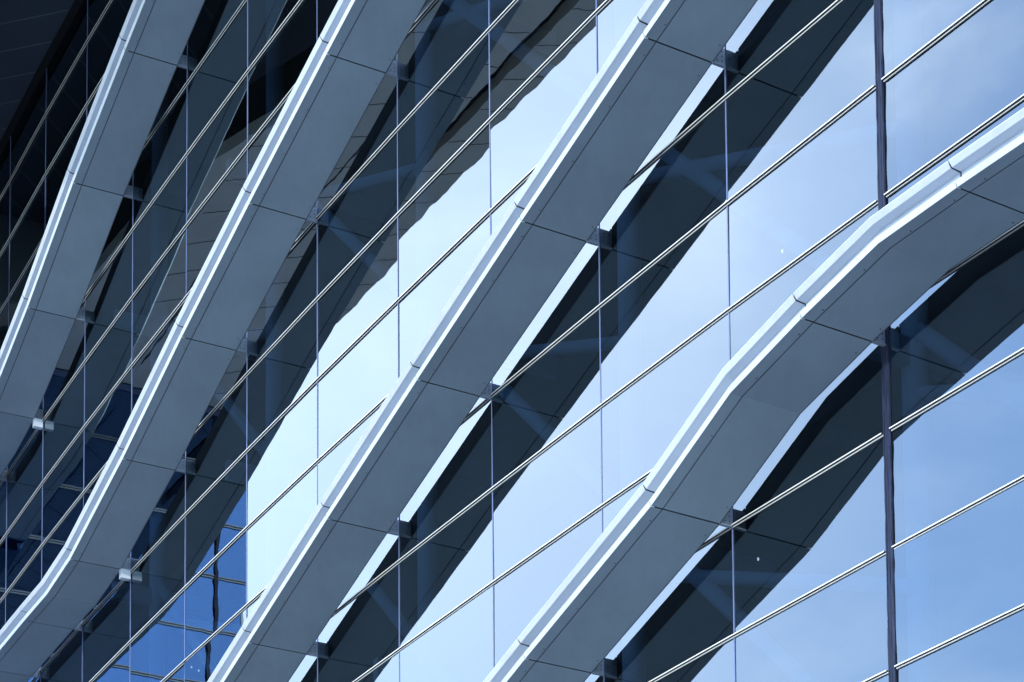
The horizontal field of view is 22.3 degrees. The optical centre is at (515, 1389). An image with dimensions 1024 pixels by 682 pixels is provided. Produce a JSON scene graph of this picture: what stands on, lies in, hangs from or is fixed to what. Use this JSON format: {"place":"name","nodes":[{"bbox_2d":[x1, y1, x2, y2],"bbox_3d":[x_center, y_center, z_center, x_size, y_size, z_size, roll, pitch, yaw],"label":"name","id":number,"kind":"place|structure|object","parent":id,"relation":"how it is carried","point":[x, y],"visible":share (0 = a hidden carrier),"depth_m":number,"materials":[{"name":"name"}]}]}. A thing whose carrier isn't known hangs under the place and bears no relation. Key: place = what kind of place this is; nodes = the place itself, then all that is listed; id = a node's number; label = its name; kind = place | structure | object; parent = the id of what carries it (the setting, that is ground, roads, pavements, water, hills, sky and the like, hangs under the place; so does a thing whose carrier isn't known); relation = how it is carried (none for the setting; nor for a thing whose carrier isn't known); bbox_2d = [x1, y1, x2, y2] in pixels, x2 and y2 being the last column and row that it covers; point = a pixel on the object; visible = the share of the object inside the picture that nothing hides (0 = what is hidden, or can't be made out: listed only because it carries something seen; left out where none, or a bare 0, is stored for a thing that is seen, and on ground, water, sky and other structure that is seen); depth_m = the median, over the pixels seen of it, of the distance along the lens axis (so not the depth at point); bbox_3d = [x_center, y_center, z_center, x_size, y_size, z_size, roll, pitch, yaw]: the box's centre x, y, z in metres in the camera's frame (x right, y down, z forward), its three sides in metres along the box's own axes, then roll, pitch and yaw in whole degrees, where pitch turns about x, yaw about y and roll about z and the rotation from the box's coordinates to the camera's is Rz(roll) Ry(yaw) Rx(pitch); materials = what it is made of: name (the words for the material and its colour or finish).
{"place":"outdoors","nodes":[
{"label":"outdoors","id":0,"kind":"place"},
{"bbox_2d":[0,0,1023,681],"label":"glass building","id":1,"kind":"structure","parent":0,"point":[874,532],"depth_m":32.52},
{"bbox_2d":[6,550,40,622],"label":"window pane","id":2,"kind":"structure","parent":1,"relation":"in","point":[28,581],"depth_m":51.24,"materials":[{"name":"blue glass"}]},
{"bbox_2d":[6,487,41,590],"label":"window pane","id":3,"kind":"structure","parent":1,"relation":"in","point":[24,539],"depth_m":51.36,"materials":[{"name":"blue glass"}]},
{"bbox_2d":[7,400,42,471],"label":"window pane","id":4,"kind":"structure","parent":1,"relation":"in","point":[31,430],"depth_m":51.60,"materials":[{"name":"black glass"}]},
{"bbox_2d":[7,428,42,530],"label":"window pane","id":5,"kind":"structure","parent":1,"relation":"in","point":[25,477],"depth_m":51.49,"materials":[{"name":"black glass"}]},
{"bbox_2d":[0,0,83,154],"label":"roof overhang","id":6,"kind":"object","parent":1,"relation":"attached to","point":[32,33],"visible":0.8,"depth_m":50.33,"materials":[{"name":"black"}]},
{"bbox_2d":[41,630,74,668],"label":"window pane","id":7,"kind":"structure","parent":1,"relation":"in","point":[71,633],"depth_m":49.00,"materials":[{"name":"black glass"}]},
{"bbox_2d":[42,496,82,578],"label":"window pane","id":8,"kind":"structure","parent":1,"relation":"in","point":[51,549],"depth_m":49.16,"materials":[{"name":"blue glass"}]},
{"bbox_2d":[42,430,83,542],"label":"window pane","id":9,"kind":"structure","parent":1,"relation":"in","point":[64,485],"depth_m":49.04,"materials":[{"name":"blue glass"}]},
{"bbox_2d":[43,366,83,479],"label":"window pane","id":10,"kind":"structure","parent":1,"relation":"in","point":[64,422],"depth_m":49.16,"materials":[{"name":"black glass"}]},
{"bbox_2d":[43,301,84,417],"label":"window pane","id":11,"kind":"structure","parent":1,"relation":"in","point":[72,356],"depth_m":49.06,"materials":[{"name":"black glass"}]},
{"bbox_2d":[45,110,85,229],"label":"window pane","id":12,"kind":"structure","parent":1,"relation":"in","point":[55,177],"depth_m":50.00,"materials":[{"name":"black glass"}]},
{"bbox_2d":[46,46,86,169],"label":"window pane","id":13,"kind":"structure","parent":1,"relation":"in","point":[71,100],"depth_m":49.73,"materials":[{"name":"black glass"}]},
{"bbox_2d":[84,474,100,505],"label":"window pane","id":14,"kind":"structure","parent":1,"relation":"in","point":[87,494],"depth_m":47.53,"materials":[{"name":"blue glass"}]},
{"bbox_2d":[87,90,97,116],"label":"window pane","id":15,"kind":"structure","parent":1,"relation":"in","point":[89,106],"depth_m":48.36,"materials":[{"name":"black glass"}]},
{"bbox_2d":[0,0,204,480],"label":"sunshade ledge","id":16,"kind":"object","parent":1,"relation":"attached to","point":[147,58],"visible":1,"depth_m":45.90,"materials":[{"name":"grey metal"}]},
{"bbox_2d":[82,580,129,681],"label":"window pane","id":17,"kind":"structure","parent":1,"relation":"in","point":[107,631],"depth_m":46.36,"materials":[{"name":"black glass"}]},
{"bbox_2d":[83,554,129,620],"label":"window pane","id":18,"kind":"structure","parent":1,"relation":"in","point":[116,580],"depth_m":46.36,"materials":[{"name":"black glass"}]},
{"bbox_2d":[84,370,130,488],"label":"window pane","id":19,"kind":"structure","parent":1,"relation":"in","point":[103,432],"depth_m":46.80,"materials":[{"name":"blue glass"}]},
{"bbox_2d":[85,301,131,422],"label":"window pane","id":20,"kind":"structure","parent":1,"relation":"in","point":[112,357],"depth_m":46.84,"materials":[{"name":"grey glass"}]},
{"bbox_2d":[85,234,131,358],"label":"window pane","id":21,"kind":"structure","parent":1,"relation":"in","point":[113,290],"depth_m":46.96,"materials":[{"name":"grey glass"}]},
{"bbox_2d":[86,175,132,292],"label":"window pane","id":22,"kind":"structure","parent":1,"relation":"in","point":[122,224],"depth_m":46.66,"materials":[{"name":"black glass"}]},
{"bbox_2d":[87,0,132,100],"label":"window pane","id":23,"kind":"structure","parent":1,"relation":"in","point":[100,47],"depth_m":47.75,"materials":[{"name":"black glass"}]},
{"bbox_2d":[130,518,184,639],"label":"window pane","id":24,"kind":"structure","parent":1,"relation":"in","point":[154,582],"depth_m":44.04,"materials":[{"name":"blue glass"}]},
{"bbox_2d":[130,591,184,681],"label":"window pane","id":25,"kind":"structure","parent":1,"relation":"in","point":[158,650],"depth_m":43.82,"materials":[{"name":"blue glass"}]},
{"bbox_2d":[131,453,184,568],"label":"window pane","id":26,"kind":"structure","parent":1,"relation":"in","point":[170,507],"depth_m":43.92,"materials":[{"name":"black glass"}]},
{"bbox_2d":[132,302,184,410],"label":"window pane","id":27,"kind":"structure","parent":1,"relation":"in","point":[143,367],"depth_m":44.94,"materials":[{"name":"grey glass"}]},
{"bbox_2d":[132,230,185,361],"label":"window pane","id":28,"kind":"structure","parent":1,"relation":"in","point":[163,291],"depth_m":44.53,"materials":[{"name":"grey glass"}]},
{"bbox_2d":[133,159,185,292],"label":"window pane","id":29,"kind":"structure","parent":1,"relation":"in","point":[164,220],"depth_m":44.65,"materials":[{"name":"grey glass"}]},
{"bbox_2d":[133,87,186,225],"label":"window pane","id":30,"kind":"structure","parent":1,"relation":"in","point":[166,148],"depth_m":44.75,"materials":[{"name":"black glass"}]},
{"bbox_2d":[148,45,186,136],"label":"window pane","id":31,"kind":"structure","parent":1,"relation":"in","point":[179,78],"depth_m":44.30,"materials":[{"name":"black glass"}]},
{"bbox_2d":[0,0,426,681],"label":"sunshade ledge","id":32,"kind":"object","parent":1,"relation":"attached to","point":[350,66],"visible":1,"depth_m":40.04,"materials":[{"name":"grey metal"}]},
{"bbox_2d":[184,609,245,681],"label":"window pane","id":33,"kind":"structure","parent":1,"relation":"in","point":[198,668],"depth_m":41.72,"materials":[{"name":"blue glass"}]},
{"bbox_2d":[185,532,245,658],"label":"window pane","id":34,"kind":"structure","parent":1,"relation":"in","point":[219,592],"depth_m":41.65,"materials":[{"name":"blue glass"}]},
{"bbox_2d":[185,455,245,584],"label":"window pane","id":35,"kind":"structure","parent":1,"relation":"in","point":[220,516],"depth_m":41.76,"materials":[{"name":"grey glass"}]},
{"bbox_2d":[186,379,245,510],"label":"window pane","id":36,"kind":"structure","parent":1,"relation":"in","point":[221,439],"depth_m":41.87,"materials":[{"name":"grey glass"}]},
{"bbox_2d":[186,151,246,293],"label":"window pane","id":37,"kind":"structure","parent":1,"relation":"in","point":[203,231],"depth_m":42.47,"materials":[{"name":"grey glass"}]},
{"bbox_2d":[187,76,246,221],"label":"window pane","id":38,"kind":"structure","parent":1,"relation":"in","point":[225,138],"depth_m":42.34,"materials":[{"name":"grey glass"}]},
{"bbox_2d":[187,2,246,150],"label":"window pane","id":39,"kind":"structure","parent":1,"relation":"in","point":[226,64],"depth_m":42.47,"materials":[{"name":"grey glass"}]},
{"bbox_2d":[200,333,246,422],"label":"window pane","id":40,"kind":"structure","parent":1,"relation":"in","point":[236,370],"depth_m":41.42,"materials":[{"name":"grey glass"}]},
{"bbox_2d":[247,597,259,616],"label":"window pane","id":41,"kind":"structure","parent":1,"relation":"in","point":[249,608],"depth_m":40.31,"materials":[{"name":"blue glass"}]},
{"bbox_2d":[248,100,286,174],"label":"window pane","id":42,"kind":"structure","parent":1,"relation":"in","point":[254,150],"depth_m":40.75,"materials":[{"name":"grey glass"}]},
{"bbox_2d":[248,0,298,67],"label":"window pane","id":43,"kind":"structure","parent":1,"relation":"in","point":[265,17],"depth_m":40.81,"materials":[{"name":"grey glass"}]},
{"bbox_2d":[247,465,316,602],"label":"window pane","id":44,"kind":"structure","parent":1,"relation":"in","point":[272,536],"depth_m":39.53,"materials":[{"name":"blue glass"}]},
{"bbox_2d":[247,383,316,524],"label":"window pane","id":45,"kind":"structure","parent":1,"relation":"in","point":[289,448],"depth_m":39.46,"materials":[{"name":"blue glass"}]},
{"bbox_2d":[247,302,316,447],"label":"window pane","id":46,"kind":"structure","parent":1,"relation":"in","point":[278,380],"depth_m":39.58,"materials":[{"name":"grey glass"}]},
{"bbox_2d":[247,223,316,370],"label":"window pane","id":47,"kind":"structure","parent":1,"relation":"in","point":[294,287],"depth_m":39.56,"materials":[{"name":"grey glass"}]},
{"bbox_2d":[248,0,316,142],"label":"window pane","id":48,"kind":"structure","parent":1,"relation":"in","point":[280,66],"depth_m":40.10,"materials":[{"name":"black glass"}]},
{"bbox_2d":[297,202,316,237],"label":"window pane","id":49,"kind":"structure","parent":1,"relation":"in","point":[307,223],"depth_m":39.03,"materials":[{"name":"grey glass"}]},
{"bbox_2d":[317,0,337,39],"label":"window pane","id":50,"kind":"structure","parent":1,"relation":"in","point":[325,8],"depth_m":38.75,"materials":[{"name":"black glass"}]},
{"bbox_2d":[318,407,379,503],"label":"window pane","id":51,"kind":"structure","parent":1,"relation":"in","point":[330,465],"depth_m":37.73,"materials":[{"name":"blue glass"}]},
{"bbox_2d":[317,55,396,214],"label":"window pane","id":52,"kind":"structure","parent":1,"relation":"in","point":[379,120],"depth_m":37.23,"materials":[{"name":"black glass"}]},
{"bbox_2d":[318,133,396,294],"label":"window pane","id":53,"kind":"structure","parent":1,"relation":"in","point":[369,202],"depth_m":37.42,"materials":[{"name":"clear glass"}]},
{"bbox_2d":[318,304,397,457],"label":"window pane","id":54,"kind":"structure","parent":1,"relation":"in","point":[368,372],"depth_m":37.18,"materials":[{"name":"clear glass"}]},
{"bbox_2d":[318,219,397,375],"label":"window pane","id":55,"kind":"structure","parent":1,"relation":"in","point":[368,287],"depth_m":37.30,"materials":[{"name":"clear glass"}]},
{"bbox_2d":[318,565,398,681],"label":"window pane","id":56,"kind":"structure","parent":1,"relation":"in","point":[363,633],"depth_m":36.74,"materials":[{"name":"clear glass"}]},
{"bbox_2d":[339,518,397,605],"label":"window pane","id":57,"kind":"structure","parent":1,"relation":"in","point":[386,554],"depth_m":36.37,"materials":[{"name":"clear glass"}]},
{"bbox_2d":[397,33,488,210],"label":"window pane","id":58,"kind":"structure","parent":1,"relation":"in","point":[459,106],"depth_m":35.16,"materials":[{"name":"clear glass"}]},
{"bbox_2d":[398,0,488,124],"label":"window pane","id":59,"kind":"structure","parent":1,"relation":"in","point":[449,28],"depth_m":35.48,"materials":[{"name":"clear glass"}]},
{"bbox_2d":[398,125,489,297],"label":"window pane","id":60,"kind":"structure","parent":1,"relation":"in","point":[459,196],"depth_m":35.05,"materials":[{"name":"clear glass"}]},
{"bbox_2d":[399,215,489,376],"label":"window pane","id":61,"kind":"structure","parent":1,"relation":"in","point":[421,307],"depth_m":35.25,"materials":[{"name":"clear glass"}]},
{"bbox_2d":[399,400,491,558],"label":"window pane","id":62,"kind":"structure","parent":1,"relation":"in","point":[462,473],"depth_m":34.53,"materials":[{"name":"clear glass"}]},
{"bbox_2d":[399,492,492,646],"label":"window pane","id":63,"kind":"structure","parent":1,"relation":"in","point":[456,563],"depth_m":34.58,"materials":[{"name":"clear glass"}]},
{"bbox_2d":[400,586,492,681],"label":"window pane","id":64,"kind":"structure","parent":1,"relation":"in","point":[460,648],"depth_m":34.22,"materials":[{"name":"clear glass"}]},
{"bbox_2d":[471,382,490,409],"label":"window pane","id":65,"kind":"structure","parent":1,"relation":"in","point":[480,400],"depth_m":33.98,"materials":[{"name":"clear glass"}]},
{"bbox_2d":[207,0,757,681],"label":"sunshade ledge","id":66,"kind":"object","parent":1,"relation":"attached to","point":[665,54],"visible":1,"depth_m":32.30,"materials":[{"name":"grey metal"}]},
{"bbox_2d":[491,180,526,234],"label":"window pane","id":67,"kind":"structure","parent":1,"relation":"in","point":[496,216],"depth_m":33.65,"materials":[{"name":"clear glass"}]},
{"bbox_2d":[489,0,595,116],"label":"window pane","id":68,"kind":"structure","parent":1,"relation":"in","point":[531,31],"depth_m":33.27,"materials":[{"name":"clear glass"}]},
{"bbox_2d":[490,16,595,207],"bbox_3d":[0.347,-16.074,32.847,0.029,1.250,2.616,3,-6,-30],"label":"window pane","id":69,"kind":"structure","parent":1,"relation":"in","point":[524,130],"depth_m":32.90,"materials":[{"name":"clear glass"}]},
{"bbox_2d":[492,243,598,392],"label":"window pane","id":70,"kind":"structure","parent":1,"relation":"in","point":[576,294],"depth_m":32.23,"materials":[{"name":"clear glass"}]},
{"bbox_2d":[492,310,599,485],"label":"window pane","id":71,"kind":"structure","parent":1,"relation":"in","point":[562,387],"depth_m":32.44,"materials":[{"name":"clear glass"}]},
{"bbox_2d":[493,410,600,578],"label":"window pane","id":72,"kind":"structure","parent":1,"relation":"in","point":[562,485],"depth_m":32.32,"materials":[{"name":"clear glass"}]},
{"bbox_2d":[494,510,601,666],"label":"window pane","id":73,"kind":"structure","parent":1,"relation":"in","point":[520,595],"depth_m":32.53,"materials":[{"name":"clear glass"}]},
{"bbox_2d":[585,672,602,681],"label":"window pane","id":74,"kind":"structure","parent":1,"relation":"in","point":[592,678],"depth_m":31.18,"materials":[{"name":"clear glass"}]},
{"bbox_2d":[597,0,645,71],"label":"window pane","id":75,"kind":"structure","parent":1,"relation":"in","point":[613,21],"depth_m":31.45,"materials":[{"name":"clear glass"}]},
{"bbox_2d":[599,102,725,302],"bbox_3d":[1.709,-13.807,30.368,0.025,1.250,2.634,3,-6,-31],"label":"window pane","id":76,"kind":"structure","parent":1,"relation":"in","point":[687,183],"depth_m":30.29,"materials":[{"name":"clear glass"}]},
{"bbox_2d":[600,207,727,402],"bbox_3d":[1.716,-12.563,30.250,0.025,1.250,2.634,3,-6,-31],"label":"window pane","id":77,"kind":"structure","parent":1,"relation":"in","point":[687,288],"depth_m":30.19,"materials":[{"name":"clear glass"}]},
{"bbox_2d":[603,480,725,538],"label":"window pane","id":78,"kind":"structure","parent":1,"relation":"in","point":[611,510],"depth_m":30.89,"materials":[{"name":"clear glass"}]},
{"bbox_2d":[601,314,728,502],"bbox_3d":[1.726,-11.318,30.133,0.025,1.250,2.634,3,-6,-31],"label":"window pane","id":79,"kind":"structure","parent":1,"relation":"in","point":[639,425],"depth_m":30.26,"materials":[{"name":"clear glass"}]},
{"bbox_2d":[604,530,732,681],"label":"window pane","id":80,"kind":"structure","parent":1,"relation":"in","point":[693,613],"depth_m":29.61,"materials":[{"name":"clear glass"}]},
{"bbox_2d":[636,64,724,171],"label":"window pane","id":81,"kind":"structure","parent":1,"relation":"in","point":[710,89],"depth_m":29.81,"materials":[{"name":"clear glass"}]},
{"bbox_2d":[658,639,733,681],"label":"window pane","id":82,"kind":"structure","parent":1,"relation":"in","point":[717,665],"depth_m":29.07,"materials":[{"name":"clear glass"}]},
{"bbox_2d":[483,108,1023,681],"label":"sunshade ledge","id":83,"kind":"object","parent":1,"relation":"attached to","point":[843,308],"visible":1,"depth_m":27.15,"materials":[{"name":"grey metal"}]},
{"bbox_2d":[725,0,835,93],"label":"window pane","id":84,"kind":"structure","parent":1,"relation":"in","point":[770,24],"depth_m":28.73,"materials":[{"name":"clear glass"}]},
{"bbox_2d":[726,0,875,198],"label":"window pane","id":85,"kind":"structure","parent":1,"relation":"in","point":[832,64],"depth_m":28.10,"materials":[{"name":"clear glass"}]},
{"bbox_2d":[728,90,877,306],"bbox_3d":[3.094,-12.785,28.005,0.027,1.250,2.653,3,-6,-32],"label":"window pane","id":86,"kind":"structure","parent":1,"relation":"in","point":[832,178],"depth_m":27.97,"materials":[{"name":"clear glass"}]},
{"bbox_2d":[730,205,877,359],"bbox_3d":[3.104,-11.540,27.888,0.025,1.250,2.653,3,-6,-32],"label":"window pane","id":87,"kind":"structure","parent":1,"relation":"in","point":[746,319],"depth_m":28.32,"materials":[{"name":"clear glass"}]},
{"bbox_2d":[733,343,882,522],"bbox_3d":[3.113,-10.296,27.770,0.026,1.250,2.653,3,-6,-32],"label":"window pane","id":88,"kind":"structure","parent":1,"relation":"in","point":[847,414],"depth_m":27.45,"materials":[{"name":"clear glass"}]},
{"bbox_2d":[733,438,885,631],"bbox_3d":[3.123,-9.051,27.653,0.024,1.250,2.653,3,-6,-32],"label":"window pane","id":89,"kind":"structure","parent":1,"relation":"in","point":[832,524],"depth_m":27.61,"materials":[{"name":"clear glass"}]},
{"bbox_2d":[735,555,887,681],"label":"window pane","id":90,"kind":"structure","parent":1,"relation":"in","point":[838,633],"depth_m":27.29,"materials":[{"name":"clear glass"}]},
{"bbox_2d":[881,0,981,76],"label":"window pane","id":91,"kind":"structure","parent":1,"relation":"in","point":[907,25],"depth_m":26.54,"materials":[{"name":"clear glass"}]},
{"bbox_2d":[883,0,1023,191],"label":"window pane","id":92,"kind":"structure","parent":1,"relation":"in","point":[976,70],"depth_m":25.95,"materials":[{"name":"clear glass"}]},
{"bbox_2d":[886,101,1023,204],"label":"window pane","id":93,"kind":"structure","parent":1,"relation":"in","point":[1020,106],"depth_m":25.88,"materials":[{"name":"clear glass"}]},
{"bbox_2d":[889,227,1023,425],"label":"window pane","id":94,"kind":"structure","parent":1,"relation":"in","point":[971,320],"depth_m":25.73,"materials":[{"name":"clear glass"}]},
{"bbox_2d":[891,354,1023,544],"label":"window pane","id":95,"kind":"structure","parent":1,"relation":"in","point":[968,446],"depth_m":25.64,"materials":[{"name":"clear glass"}]},
{"bbox_2d":[893,481,1023,664],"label":"window pane","id":96,"kind":"structure","parent":1,"relation":"in","point":[967,571],"depth_m":25.54,"materials":[{"name":"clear glass"}]},
{"bbox_2d":[896,609,1023,681],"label":"window pane","id":97,"kind":"structure","parent":1,"relation":"in","point":[993,653],"depth_m":25.25,"materials":[{"name":"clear glass"}]}
]}

